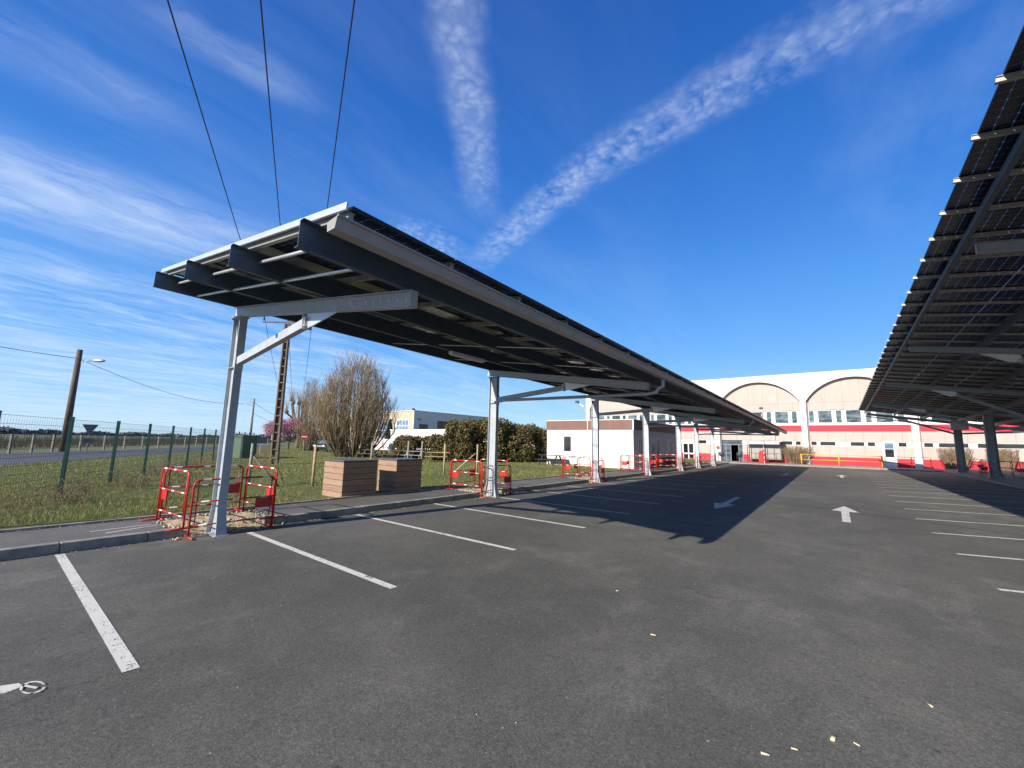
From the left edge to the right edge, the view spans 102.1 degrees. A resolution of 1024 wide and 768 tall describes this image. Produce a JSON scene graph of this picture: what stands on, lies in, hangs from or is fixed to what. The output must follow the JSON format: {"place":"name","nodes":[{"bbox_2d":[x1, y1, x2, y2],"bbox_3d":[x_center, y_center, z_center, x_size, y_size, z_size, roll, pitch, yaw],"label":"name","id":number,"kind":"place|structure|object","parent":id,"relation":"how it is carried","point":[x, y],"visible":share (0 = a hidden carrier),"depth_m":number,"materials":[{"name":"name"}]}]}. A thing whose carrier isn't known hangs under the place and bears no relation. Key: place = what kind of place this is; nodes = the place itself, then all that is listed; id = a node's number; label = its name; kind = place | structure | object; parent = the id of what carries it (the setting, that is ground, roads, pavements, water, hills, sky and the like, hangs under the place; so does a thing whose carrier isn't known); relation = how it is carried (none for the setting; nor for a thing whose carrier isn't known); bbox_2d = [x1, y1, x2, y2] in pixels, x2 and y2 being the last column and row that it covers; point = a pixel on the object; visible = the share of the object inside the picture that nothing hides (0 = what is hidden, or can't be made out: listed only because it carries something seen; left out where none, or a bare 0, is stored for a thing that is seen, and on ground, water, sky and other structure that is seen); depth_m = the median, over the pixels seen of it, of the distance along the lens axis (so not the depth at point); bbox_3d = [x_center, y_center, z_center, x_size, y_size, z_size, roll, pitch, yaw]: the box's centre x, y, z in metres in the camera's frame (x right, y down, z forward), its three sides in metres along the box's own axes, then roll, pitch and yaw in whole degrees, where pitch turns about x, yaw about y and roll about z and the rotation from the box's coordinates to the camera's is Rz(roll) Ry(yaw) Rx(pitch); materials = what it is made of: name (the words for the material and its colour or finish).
{"place":"outdoors","nodes":[
{"label":"outdoors","id":0,"kind":"place"},
{"bbox_2d":[0,443,317,464],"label":"road","id":1,"kind":"structure","parent":0,"point":[60,455],"depth_m":30.90,"materials":[{"name":"grey asphalt"}]},
{"bbox_2d":[0,434,320,453],"bbox_3d":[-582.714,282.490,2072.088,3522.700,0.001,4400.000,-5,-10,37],"label":"field","id":2,"kind":"structure","parent":0,"point":[56,449],"depth_m":52.90,"materials":[{"name":"green plant"}]},
{"bbox_2d":[7,434,267,453],"bbox_3d":[-44.919,8.131,57.460,0.834,1.600,67.445,3,-8,-14],"label":"post fence","id":3,"kind":"object","parent":2,"relation":"on","point":[33,442],"visible":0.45,"depth_m":38.76,"materials":[{"name":"concrete"}]},
{"bbox_2d":[0,430,319,448],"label":"scrub","id":4,"kind":"object","parent":2,"relation":"on","point":[100,442],"visible":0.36,"depth_m":58.95,"materials":[{"name":"green plant"}]},
{"bbox_2d":[0,426,323,439],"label":"trees","id":5,"kind":"object","parent":2,"relation":"on","point":[49,432],"visible":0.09,"depth_m":332.03,"materials":[{"name":"green plant"}]},
{"bbox_2d":[0,444,710,529],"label":"lawn","id":6,"kind":"structure","parent":0,"point":[143,493],"depth_m":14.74,"materials":[{"name":"green plant"}]},
{"bbox_2d":[35,479,112,503],"bbox_3d":[-10.512,2.564,9.954,1.388,0.576,1.469,1,-8,4],"label":"dry bramble","id":7,"kind":"object","parent":6,"relation":"on","point":[67,494],"visible":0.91,"depth_m":9.79,"materials":[{"name":"brown plant"}]},
{"bbox_2d":[58,349,104,451],"bbox_3d":[-37.912,1.503,36.692,2.652,9.200,0.530,2,-8,-3],"label":"lamp pole","id":8,"kind":"object","parent":6,"relation":"on","point":[72,392],"visible":0.93,"depth_m":36.59,"materials":[{"name":"brown wood"}]},
{"bbox_2d":[2,347,253,403],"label":"telephone cable","id":9,"kind":"object","parent":8,"relation":"attached to","point":[108,371],"visible":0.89,"depth_m":40.20,"materials":[{"name":"black plastic"}]},
{"bbox_2d":[83,424,97,451],"bbox_3d":[-37.289,4.841,36.456,0.100,2.550,1.050,-7,-11,44],"label":"road sign","id":10,"kind":"object","parent":6,"relation":"on","point":[88,429],"visible":0.74,"depth_m":36.48,"materials":[{"name":"grey metal"}]},
{"bbox_2d":[0,410,254,502],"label":"fence","id":11,"kind":"object","parent":6,"relation":"on","point":[66,452],"visible":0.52,"depth_m":13.91,"materials":[{"name":"metal"}]},
{"bbox_2d":[105,468,155,487],"bbox_3d":[-11.920,2.944,13.006,1.465,0.619,1.254,-5,-10,37],"label":"dry bramble","id":12,"kind":"object","parent":6,"relation":"on","point":[132,478],"visible":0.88,"depth_m":12.99,"materials":[{"name":"brown plant"}]},
{"bbox_2d":[137,459,186,476],"bbox_3d":[-13.970,3.394,16.813,1.882,0.706,2.112,4,-9,-22],"label":"dry bramble","id":13,"kind":"object","parent":6,"relation":"on","point":[153,470],"visible":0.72,"depth_m":16.62,"materials":[{"name":"brown plant"}]},
{"bbox_2d":[170,469,214,488],"bbox_3d":[-10.389,2.967,12.960,1.868,0.624,1.515,0,-8,10],"label":"dry bramble","id":14,"kind":"object","parent":6,"relation":"on","point":[181,480],"visible":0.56,"depth_m":12.98,"materials":[{"name":"brown plant"}]},
{"bbox_2d":[188,453,233,468],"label":"dry bramble","id":15,"kind":"object","parent":6,"relation":"on","point":[205,461],"visible":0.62,"depth_m":20.71,"materials":[{"name":"brown plant"}]},
{"bbox_2d":[232,435,259,458],"bbox_3d":[-21.023,4.926,32.128,1.930,1.860,1.500,-1,-8,18],"label":"transformer cabinet","id":16,"kind":"object","parent":6,"relation":"on","point":[242,446],"visible":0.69,"depth_m":31.46,"materials":[{"name":"green metal"}]},
{"bbox_2d":[248,399,254,435],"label":"lamp pole","id":17,"kind":"object","parent":6,"relation":"on","point":[251,423],"visible":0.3,"depth_m":78.30,"materials":[{"name":"metal"}]},
{"bbox_2d":[248,443,279,486],"bbox_3d":[-8.331,2.766,13.982,1.258,1.490,0.099,0,-8,11],"label":"wooden stake","id":18,"kind":"object","parent":6,"relation":"on","point":[255,458],"visible":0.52,"depth_m":14.04,"materials":[{"name":"grey wood"}]},
{"bbox_2d":[262,317,295,463],"bbox_3d":[-14.497,0.344,26.027,3.254,9.500,0.220,1,-8,0],"label":"lattice pole","id":19,"kind":"object","parent":6,"relation":"on","point":[277,428],"visible":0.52,"depth_m":25.90,"materials":[{"name":"brown concrete"}]},
{"bbox_2d":[167,0,277,381],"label":"power line","id":20,"kind":"object","parent":19,"relation":"attached to","point":[203,118],"visible":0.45,"depth_m":9.12,"materials":[{"name":"black metal"}]},
{"bbox_2d":[260,0,292,397],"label":"power line","id":21,"kind":"object","parent":19,"relation":"attached to","point":[270,114],"visible":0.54,"depth_m":8.95,"materials":[{"name":"black"}]},
{"bbox_2d":[302,0,354,401],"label":"power line","id":22,"kind":"object","parent":19,"relation":"attached to","point":[339,112],"visible":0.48,"depth_m":8.82,"materials":[{"name":"black metal"}]},
{"bbox_2d":[261,416,315,449],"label":"blossom tree","id":23,"kind":"object","parent":6,"relation":"on","point":[288,426],"visible":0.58,"depth_m":57.14,"materials":[{"name":"pink plant"}]},
{"bbox_2d":[284,385,310,447],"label":"pollard tree","id":24,"kind":"object","parent":6,"relation":"on","point":[292,400],"visible":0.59,"depth_m":68.39,"materials":[{"name":"brown plant"}]},
{"bbox_2d":[292,374,326,450],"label":"bare tree","id":25,"kind":"object","parent":6,"relation":"on","point":[311,434],"visible":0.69,"depth_m":55.26,"materials":[{"name":"brown plant"}]},
{"bbox_2d":[311,446,316,485],"bbox_3d":[-6.842,2.864,14.309,0.095,1.450,0.100,-5,-10,37],"label":"wooden stake","id":26,"kind":"object","parent":6,"relation":"on","point":[314,466],"visible":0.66,"depth_m":14.28,"materials":[{"name":"brown wood"}]},
{"bbox_2d":[313,440,329,451],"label":"parked car","id":27,"kind":"object","parent":6,"relation":"on","point":[319,445],"visible":0.29,"depth_m":51.30,"materials":[{"name":"white paint"}]},
{"bbox_2d":[322,458,378,497],"bbox_3d":[-4.756,2.756,12.174,1.070,1.055,1.120,-5,-10,37],"label":"timber box","id":28,"kind":"object","parent":6,"relation":"on","point":[348,477],"visible":0.91,"depth_m":11.81,"materials":[{"name":"brown wood"}]},
{"bbox_2d":[306,346,403,456],"bbox_3d":[-14.726,1.586,39.141,8.632,10.616,8.262,-5,-10,37],"label":"bare tree","id":29,"kind":"object","parent":6,"relation":"on","point":[362,435],"visible":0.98,"depth_m":37.53,"materials":[{"name":"brown plant"}]},
{"bbox_2d":[358,449,384,458],"bbox_3d":[-11.977,6.067,35.747,1.800,0.780,1.760,-1,-8,18],"label":"picnic table","id":30,"kind":"object","parent":6,"relation":"on","point":[364,453],"visible":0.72,"depth_m":35.39,"materials":[{"name":"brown wood"}]},
{"bbox_2d":[359,439,389,449],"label":"boundary wall","id":31,"kind":"structure","parent":6,"relation":"on","point":[384,447],"depth_m":67.94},
{"bbox_2d":[379,450,403,457],"bbox_3d":[-10.088,5.991,34.924,1.800,0.780,1.760,1,-8,3],"label":"picnic table","id":32,"kind":"object","parent":6,"relation":"on","point":[387,454],"visible":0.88,"depth_m":34.63,"materials":[{"name":"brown wood"}]},
{"bbox_2d":[377,458,422,491],"bbox_3d":[-3.677,2.973,13.547,1.000,1.055,1.040,-5,-10,37],"label":"timber box","id":33,"kind":"object","parent":6,"relation":"on","point":[398,474],"visible":0.89,"depth_m":13.20,"materials":[{"name":"brown wood"}]},
{"bbox_2d":[328,408,487,446],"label":"school block","id":34,"kind":"structure","parent":6,"relation":"on","point":[413,418],"depth_m":77.74,"materials":[{"name":"white paint"}]},
{"bbox_2d":[396,419,408,428],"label":"window","id":35,"kind":"structure","parent":34,"relation":"in","point":[403,424],"depth_m":76.54,"materials":[{"name":"white"}]},
{"bbox_2d":[404,451,427,459],"bbox_3d":[-8.016,5.952,34.335,1.800,0.780,1.760,-1,-8,13],"label":"picnic table","id":36,"kind":"object","parent":6,"relation":"on","point":[411,455],"visible":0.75,"depth_m":34.16,"materials":[{"name":"grey wood"}]},
{"bbox_2d":[391,433,479,459],"bbox_3d":[-6.513,5.481,36.580,8.410,2.535,3.457,0,-8,8],"label":"hedge","id":37,"kind":"object","parent":6,"relation":"on","point":[435,442],"visible":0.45,"depth_m":35.93,"materials":[{"name":"green plant"}]},
{"bbox_2d":[424,452,452,461],"bbox_3d":[-5.702,5.733,32.436,1.800,0.780,1.760,0,-8,8],"label":"picnic table","id":38,"kind":"object","parent":6,"relation":"on","point":[447,453],"visible":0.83,"depth_m":32.17,"materials":[{"name":"brown wood"}]},
{"bbox_2d":[455,444,478,472],"bbox_3d":[-2.454,3.978,21.941,1.321,1.570,0.100,1,-8,0],"label":"wooden stake","id":39,"kind":"object","parent":6,"relation":"on","point":[470,458],"visible":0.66,"depth_m":21.89,"materials":[{"name":"brown wood"}]},
{"bbox_2d":[390,429,546,449],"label":"block","id":40,"kind":"structure","parent":6,"relation":"on","point":[417,432],"depth_m":58.36,"materials":[{"name":"white"}]},
{"bbox_2d":[442,417,546,461],"bbox_3d":[-0.760,4.792,35.814,10.455,3.924,4.030,3,-8,-14],"label":"tall shrub","id":41,"kind":"object","parent":6,"relation":"on","point":[517,442],"visible":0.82,"depth_m":34.77,"materials":[{"name":"green plant"}]},
{"bbox_2d":[538,455,566,465],"bbox_3d":[2.940,5.741,31.186,1.800,0.780,1.760,-5,-10,37],"label":"picnic table","id":42,"kind":"object","parent":6,"relation":"on","point":[547,459],"visible":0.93,"depth_m":30.93,"materials":[{"name":"grey"}]},
{"bbox_2d":[546,419,676,468],"bbox_3d":[8.764,5.080,34.697,7.170,3.540,10.680,-5,-10,37],"label":"flat annex","id":43,"kind":"object","parent":6,"relation":"on","point":[618,438],"visible":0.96,"depth_m":30.77,"materials":[{"name":"white painted plaster"},{"name":"brown metal cladding"},{"name":"dark glass"}]},
{"bbox_2d":[563,435,571,451],"bbox_3d":[4.235,4.560,31.569,0.750,1.260,0.048,-5,-10,37],"label":"window","id":44,"kind":"structure","parent":43,"relation":"in","point":[567,439],"depth_m":31.59,"materials":[{"name":"white"}]},
{"bbox_2d":[650,439,654,457],"bbox_3d":[10.657,4.868,31.341,0.048,1.400,0.850,-5,-10,37],"label":"window","id":45,"kind":"structure","parent":43,"relation":"in","point":[652,441],"depth_m":31.36,"materials":[{"name":"white glass"}]},
{"bbox_2d":[0,462,725,548],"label":"footpath","id":46,"kind":"structure","parent":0,"point":[32,537],"depth_m":9.08,"materials":[{"name":"grey asphalt"}]},
{"bbox_2d":[140,467,199,531],"bbox_3d":[-6.237,2.065,7.610,1.393,0.993,0.480,-4,-10,34],"label":"site barrier","id":47,"kind":"object","parent":46,"relation":"on","point":[162,493],"visible":0.99,"depth_m":7.59,"materials":[{"name":"red metal"}]},
{"bbox_2d":[155,465,243,520],"bbox_3d":[-6.380,2.201,8.595,0.480,0.993,1.393,-5,-10,37],"label":"site barrier","id":48,"kind":"object","parent":46,"relation":"on","point":[235,488],"visible":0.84,"depth_m":8.60,"materials":[{"name":"red metal"}]},
{"bbox_2d":[161,512,266,536],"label":"backfill","id":49,"kind":"structure","parent":46,"relation":"on","point":[244,524],"depth_m":7.94,"materials":[{"name":"beige gravel"}]},
{"bbox_2d":[231,465,284,519],"bbox_3d":[-5.349,2.250,8.780,1.393,0.993,0.480,-5,-10,35],"label":"site barrier","id":50,"kind":"object","parent":46,"relation":"on","point":[268,487],"visible":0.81,"depth_m":8.76,"materials":[{"name":"red metal"}]},
{"bbox_2d":[0,469,630,532],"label":"path edging","id":51,"kind":"object","parent":46,"relation":"on","point":[78,523],"visible":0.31,"depth_m":8.79,"materials":[{"name":"concrete"}]},
{"bbox_2d":[444,459,475,489],"bbox_3d":[-1.720,3.153,14.613,0.480,0.993,1.393,-4,-10,32],"label":"site barrier","id":52,"kind":"object","parent":46,"relation":"on","point":[472,471],"visible":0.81,"depth_m":14.75,"materials":[{"name":"red metal"}]},
{"bbox_2d":[445,460,485,492],"bbox_3d":[-1.527,3.025,13.677,1.393,0.993,0.480,-5,-10,35],"label":"site barrier","id":53,"kind":"object","parent":46,"relation":"on","point":[454,474],"visible":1,"depth_m":13.72,"materials":[{"name":"red metal"}]},
{"bbox_2d":[153,202,786,536],"bbox_3d":[8.811,2.637,21.569,6.251,4.738,41.919,-5,-10,37],"label":"solar canopy","id":54,"kind":"object","parent":46,"relation":"on","point":[341,268],"visible":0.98,"depth_m":7.36,"materials":[{"name":"metal"}]},
{"bbox_2d":[474,459,511,489],"bbox_3d":[-0.678,3.204,14.813,1.393,0.993,0.480,-6,-11,40],"label":"site barrier","id":55,"kind":"object","parent":46,"relation":"on","point":[503,473],"visible":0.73,"depth_m":14.55,"materials":[{"name":"red metal"}]},
{"bbox_2d":[558,456,577,477],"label":"site barrier","id":56,"kind":"object","parent":46,"relation":"on","point":[570,464],"visible":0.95,"depth_m":20.57,"materials":[{"name":"red metal"}]},
{"bbox_2d":[561,457,590,479],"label":"site barrier","id":57,"kind":"object","parent":46,"relation":"on","point":[567,467],"visible":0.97,"depth_m":19.69,"materials":[{"name":"red metal"}]},
{"bbox_2d":[620,455,643,472],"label":"site barrier","id":58,"kind":"object","parent":46,"relation":"on","point":[623,463],"visible":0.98,"depth_m":25.16,"materials":[{"name":"red metal"}]},
{"bbox_2d":[0,463,1023,767],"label":"parking lot","id":59,"kind":"structure","parent":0,"point":[776,611],"depth_m":3.80,"materials":[{"name":"grey asphalt"}]},
{"bbox_2d":[0,683,21,693],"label":"bay pictogram","id":60,"kind":"object","parent":59,"relation":"on","point":[7,688],"visible":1,"depth_m":2.86,"materials":[{"name":"paint"}]},
{"bbox_2d":[19,681,44,693],"bbox_3d":[-3.309,2.094,2.859,0.227,0.001,0.116,-5,-10,37],"label":"pictogram ring","id":61,"kind":"object","parent":59,"relation":"on","point":[29,686],"visible":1,"depth_m":2.87,"materials":[{"name":"paint"}]},
{"bbox_2d":[55,553,139,672],"bbox_3d":[-4.718,2.309,4.564,4.750,0.001,0.102,-5,-10,38],"label":"parking line","id":62,"kind":"object","parent":59,"relation":"on","point":[91,603],"visible":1,"depth_m":3.91,"materials":[{"name":"paint"}]},
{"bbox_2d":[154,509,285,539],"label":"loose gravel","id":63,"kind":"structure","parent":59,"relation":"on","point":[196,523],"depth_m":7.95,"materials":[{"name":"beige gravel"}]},
{"bbox_2d":[182,476,277,540],"bbox_3d":[-5.161,2.246,7.725,0.480,0.993,1.393,-5,-10,36],"label":"site barrier","id":64,"kind":"object","parent":59,"relation":"on","point":[263,501],"visible":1,"depth_m":7.87,"materials":[{"name":"red metal"}]},
{"bbox_2d":[248,532,396,588],"bbox_3d":[-3.135,2.589,6.301,4.390,0.001,0.102,-5,-10,38],"label":"parking line","id":65,"kind":"object","parent":59,"relation":"on","point":[362,575],"visible":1,"depth_m":5.88,"materials":[{"name":"paint"}]},
{"bbox_2d":[0,462,728,560],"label":"kerb","id":66,"kind":"structure","parent":59,"relation":"on","point":[19,552],"depth_m":8.38,"materials":[{"name":"concrete"}]},
{"bbox_2d":[358,514,515,549],"bbox_3d":[-1.794,2.895,8.261,4.690,0.001,0.102,-5,-10,38],"label":"parking line","id":67,"kind":"object","parent":59,"relation":"on","point":[441,533],"visible":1,"depth_m":7.87,"materials":[{"name":"paint"}]},
{"bbox_2d":[479,465,515,497],"bbox_3d":[-0.493,3.197,13.737,0.480,0.993,1.393,-6,-11,41],"label":"site barrier","id":68,"kind":"object","parent":59,"relation":"on","point":[507,479],"visible":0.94,"depth_m":13.99,"materials":[{"name":"red metal"}]},
{"bbox_2d":[435,503,585,527],"bbox_3d":[-0.326,3.201,10.199,4.760,0.001,0.102,-5,-10,38],"label":"parking line","id":69,"kind":"object","parent":59,"relation":"on","point":[514,516],"visible":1,"depth_m":9.90,"materials":[{"name":"paint"}]},
{"bbox_2d":[501,497,627,513],"bbox_3d":[1.317,3.482,11.940,4.310,0.001,0.102,-5,-10,38],"label":"parking line","id":70,"kind":"object","parent":59,"relation":"on","point":[569,506],"visible":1,"depth_m":11.67,"materials":[{"name":"paint"}]},
{"bbox_2d":[212,497,933,755],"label":"wood chips","id":71,"kind":"object","parent":59,"relation":"on","point":[833,737],"visible":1,"depth_m":2.51,"materials":[{"name":"beige wood"}]},
{"bbox_2d":[592,460,607,482],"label":"site barrier","id":72,"kind":"object","parent":59,"relation":"on","point":[603,470],"visible":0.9,"depth_m":19.98,"materials":[{"name":"red metal"}]},
{"bbox_2d":[714,497,739,508],"bbox_3d":[6.889,3.785,13.232,0.620,0.001,3.650,-5,-10,37],"label":"lane arrow","id":73,"kind":"object","parent":59,"relation":"on","point":[724,504],"visible":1,"depth_m":12.78,"materials":[{"name":"paint"}]},
{"bbox_2d":[833,506,858,521],"bbox_3d":[9.283,3.596,11.533,0.620,0.001,3.650,-5,-10,37],"label":"lane arrow","id":74,"kind":"object","parent":59,"relation":"on","point":[845,512],"visible":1,"depth_m":11.82,"materials":[{"name":"paint"}]},
{"bbox_2d":[942,471,1023,489],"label":"kerb","id":75,"kind":"structure","parent":59,"relation":"on","point":[995,482],"depth_m":25.10,"materials":[{"name":"concrete"}]},
{"bbox_2d":[0,0,1023,435],"label":"sky","id":76,"kind":"structure","parent":0,"point":[709,189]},
{"bbox_2d":[716,461,942,471],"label":"hall pavement","id":77,"kind":"structure","parent":0,"point":[856,467],"depth_m":40.73,"materials":[{"name":"grey concrete"}]},
{"bbox_2d":[758,450,766,462],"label":"red container","id":78,"kind":"object","parent":77,"relation":"on","point":[762,454],"visible":0.91,"depth_m":44.59,"materials":[{"name":"paint"}]},
{"bbox_2d":[745,440,783,463],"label":"bike shelter","id":79,"kind":"object","parent":77,"relation":"on","point":[754,450],"visible":0.82,"depth_m":46.83,"materials":[{"name":"grey"}]},
{"bbox_2d":[779,446,812,463],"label":"bare shrub","id":80,"kind":"object","parent":77,"relation":"on","point":[791,454],"visible":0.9,"depth_m":44.86,"materials":[{"name":"brown plant"}]},
{"bbox_2d":[575,368,1023,471],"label":"vaulted hall","id":81,"kind":"structure","parent":77,"relation":"on","point":[823,416],"depth_m":44.55,"materials":[{"name":"white paint"}]},
{"bbox_2d":[682,440,694,459],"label":"side door","id":82,"kind":"structure","parent":81,"relation":"in","point":[688,445],"depth_m":52.79,"materials":[{"name":"white metal"}]},
{"bbox_2d":[722,440,743,460],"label":"entrance door","id":83,"kind":"structure","parent":81,"relation":"in","point":[726,444],"depth_m":49.93,"materials":[{"name":"grey"}]},
{"bbox_2d":[774,411,788,423],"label":"window","id":84,"kind":"structure","parent":81,"relation":"in","point":[781,417],"depth_m":47.13,"materials":[{"name":"white"}]},
{"bbox_2d":[791,411,797,423],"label":"window","id":85,"kind":"structure","parent":81,"relation":"in","point":[794,418],"depth_m":46.41,"materials":[{"name":"white"}]},
{"bbox_2d":[808,410,814,422],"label":"window","id":86,"kind":"structure","parent":81,"relation":"in","point":[810,413],"depth_m":45.46,"materials":[{"name":"white"}]},
{"bbox_2d":[817,410,832,422],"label":"window","id":87,"kind":"structure","parent":81,"relation":"in","point":[824,416],"depth_m":44.75,"materials":[{"name":"white"}]},
{"bbox_2d":[820,441,835,445],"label":"window","id":88,"kind":"structure","parent":81,"relation":"in","point":[822,443],"depth_m":44.25,"materials":[{"name":"white glass"}]},
{"bbox_2d":[835,410,842,422],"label":"window","id":89,"kind":"structure","parent":81,"relation":"in","point":[838,413],"depth_m":44.04,"materials":[{"name":"white"}]},
{"bbox_2d":[845,409,861,422],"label":"window","id":90,"kind":"structure","parent":81,"relation":"in","point":[852,416],"depth_m":43.28,"materials":[{"name":"white glass"}]},
{"bbox_2d":[875,412,893,422],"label":"window","id":91,"kind":"structure","parent":81,"relation":"in","point":[878,420],"depth_m":41.82,"materials":[{"name":"white"}]},
{"bbox_2d":[882,442,897,467],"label":"service door","id":92,"kind":"structure","parent":81,"relation":"in","point":[889,448],"depth_m":41.08,"materials":[{"name":"white metal"}]},
{"bbox_2d":[938,443,968,447],"bbox_3d":[41.153,5.727,38.605,2.000,0.470,0.048,-5,-10,37],"label":"window","id":93,"kind":"structure","parent":81,"relation":"in","point":[940,445],"depth_m":38.79,"materials":[{"name":"white glass"}]},
{"bbox_2d":[997,443,1023,448],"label":"window","id":94,"kind":"structure","parent":81,"relation":"in","point":[1000,445],"depth_m":36.49,"materials":[{"name":"white glass"}]},
{"bbox_2d":[800,454,883,467],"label":"yellow railing","id":95,"kind":"object","parent":77,"relation":"on","point":[838,460],"visible":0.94,"depth_m":41.80,"materials":[{"name":"metal"}]},
{"bbox_2d":[944,469,1023,485],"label":"gravel strip","id":96,"kind":"object","parent":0,"point":[1018,480],"visible":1,"depth_m":27.22,"materials":[{"name":"grey gravel"}]},
{"bbox_2d":[858,25,1023,477],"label":"solar canopy","id":97,"kind":"object","parent":96,"relation":"on","point":[940,358],"visible":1,"depth_m":11.62,"materials":[{"name":"metal"}]},
{"bbox_2d":[979,460,1014,477],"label":"site barrier","id":98,"kind":"object","parent":96,"relation":"on","point":[983,468],"visible":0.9,"depth_m":25.73,"materials":[{"name":"red metal"}]},
{"bbox_2d":[989,461,1023,477],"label":"site barrier","id":99,"kind":"object","parent":96,"relation":"on","point":[1019,470],"visible":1,"depth_m":24.07,"materials":[{"name":"red metal"}]},
{"label":"terrain","id":100,"kind":"structure","parent":0,"visible":0},
{"bbox_2d":[935,447,976,469],"bbox_3d":[40.249,6.809,37.558,2.673,2.071,1.687,-5,-10,37],"label":"bare shrub","id":101,"kind":"object","parent":100,"relation":"on","point":[951,457],"visible":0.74,"depth_m":37.57,"materials":[{"name":"brown plant"}]},
{"bbox_2d":[985,448,1019,471],"bbox_3d":[42.475,6.614,35.847,2.244,2.070,1.572,-5,-10,37],"label":"bare shrub","id":102,"kind":"object","parent":100,"relation":"on","point":[1004,456],"visible":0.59,"depth_m":35.48,"materials":[{"name":"brown plant"}]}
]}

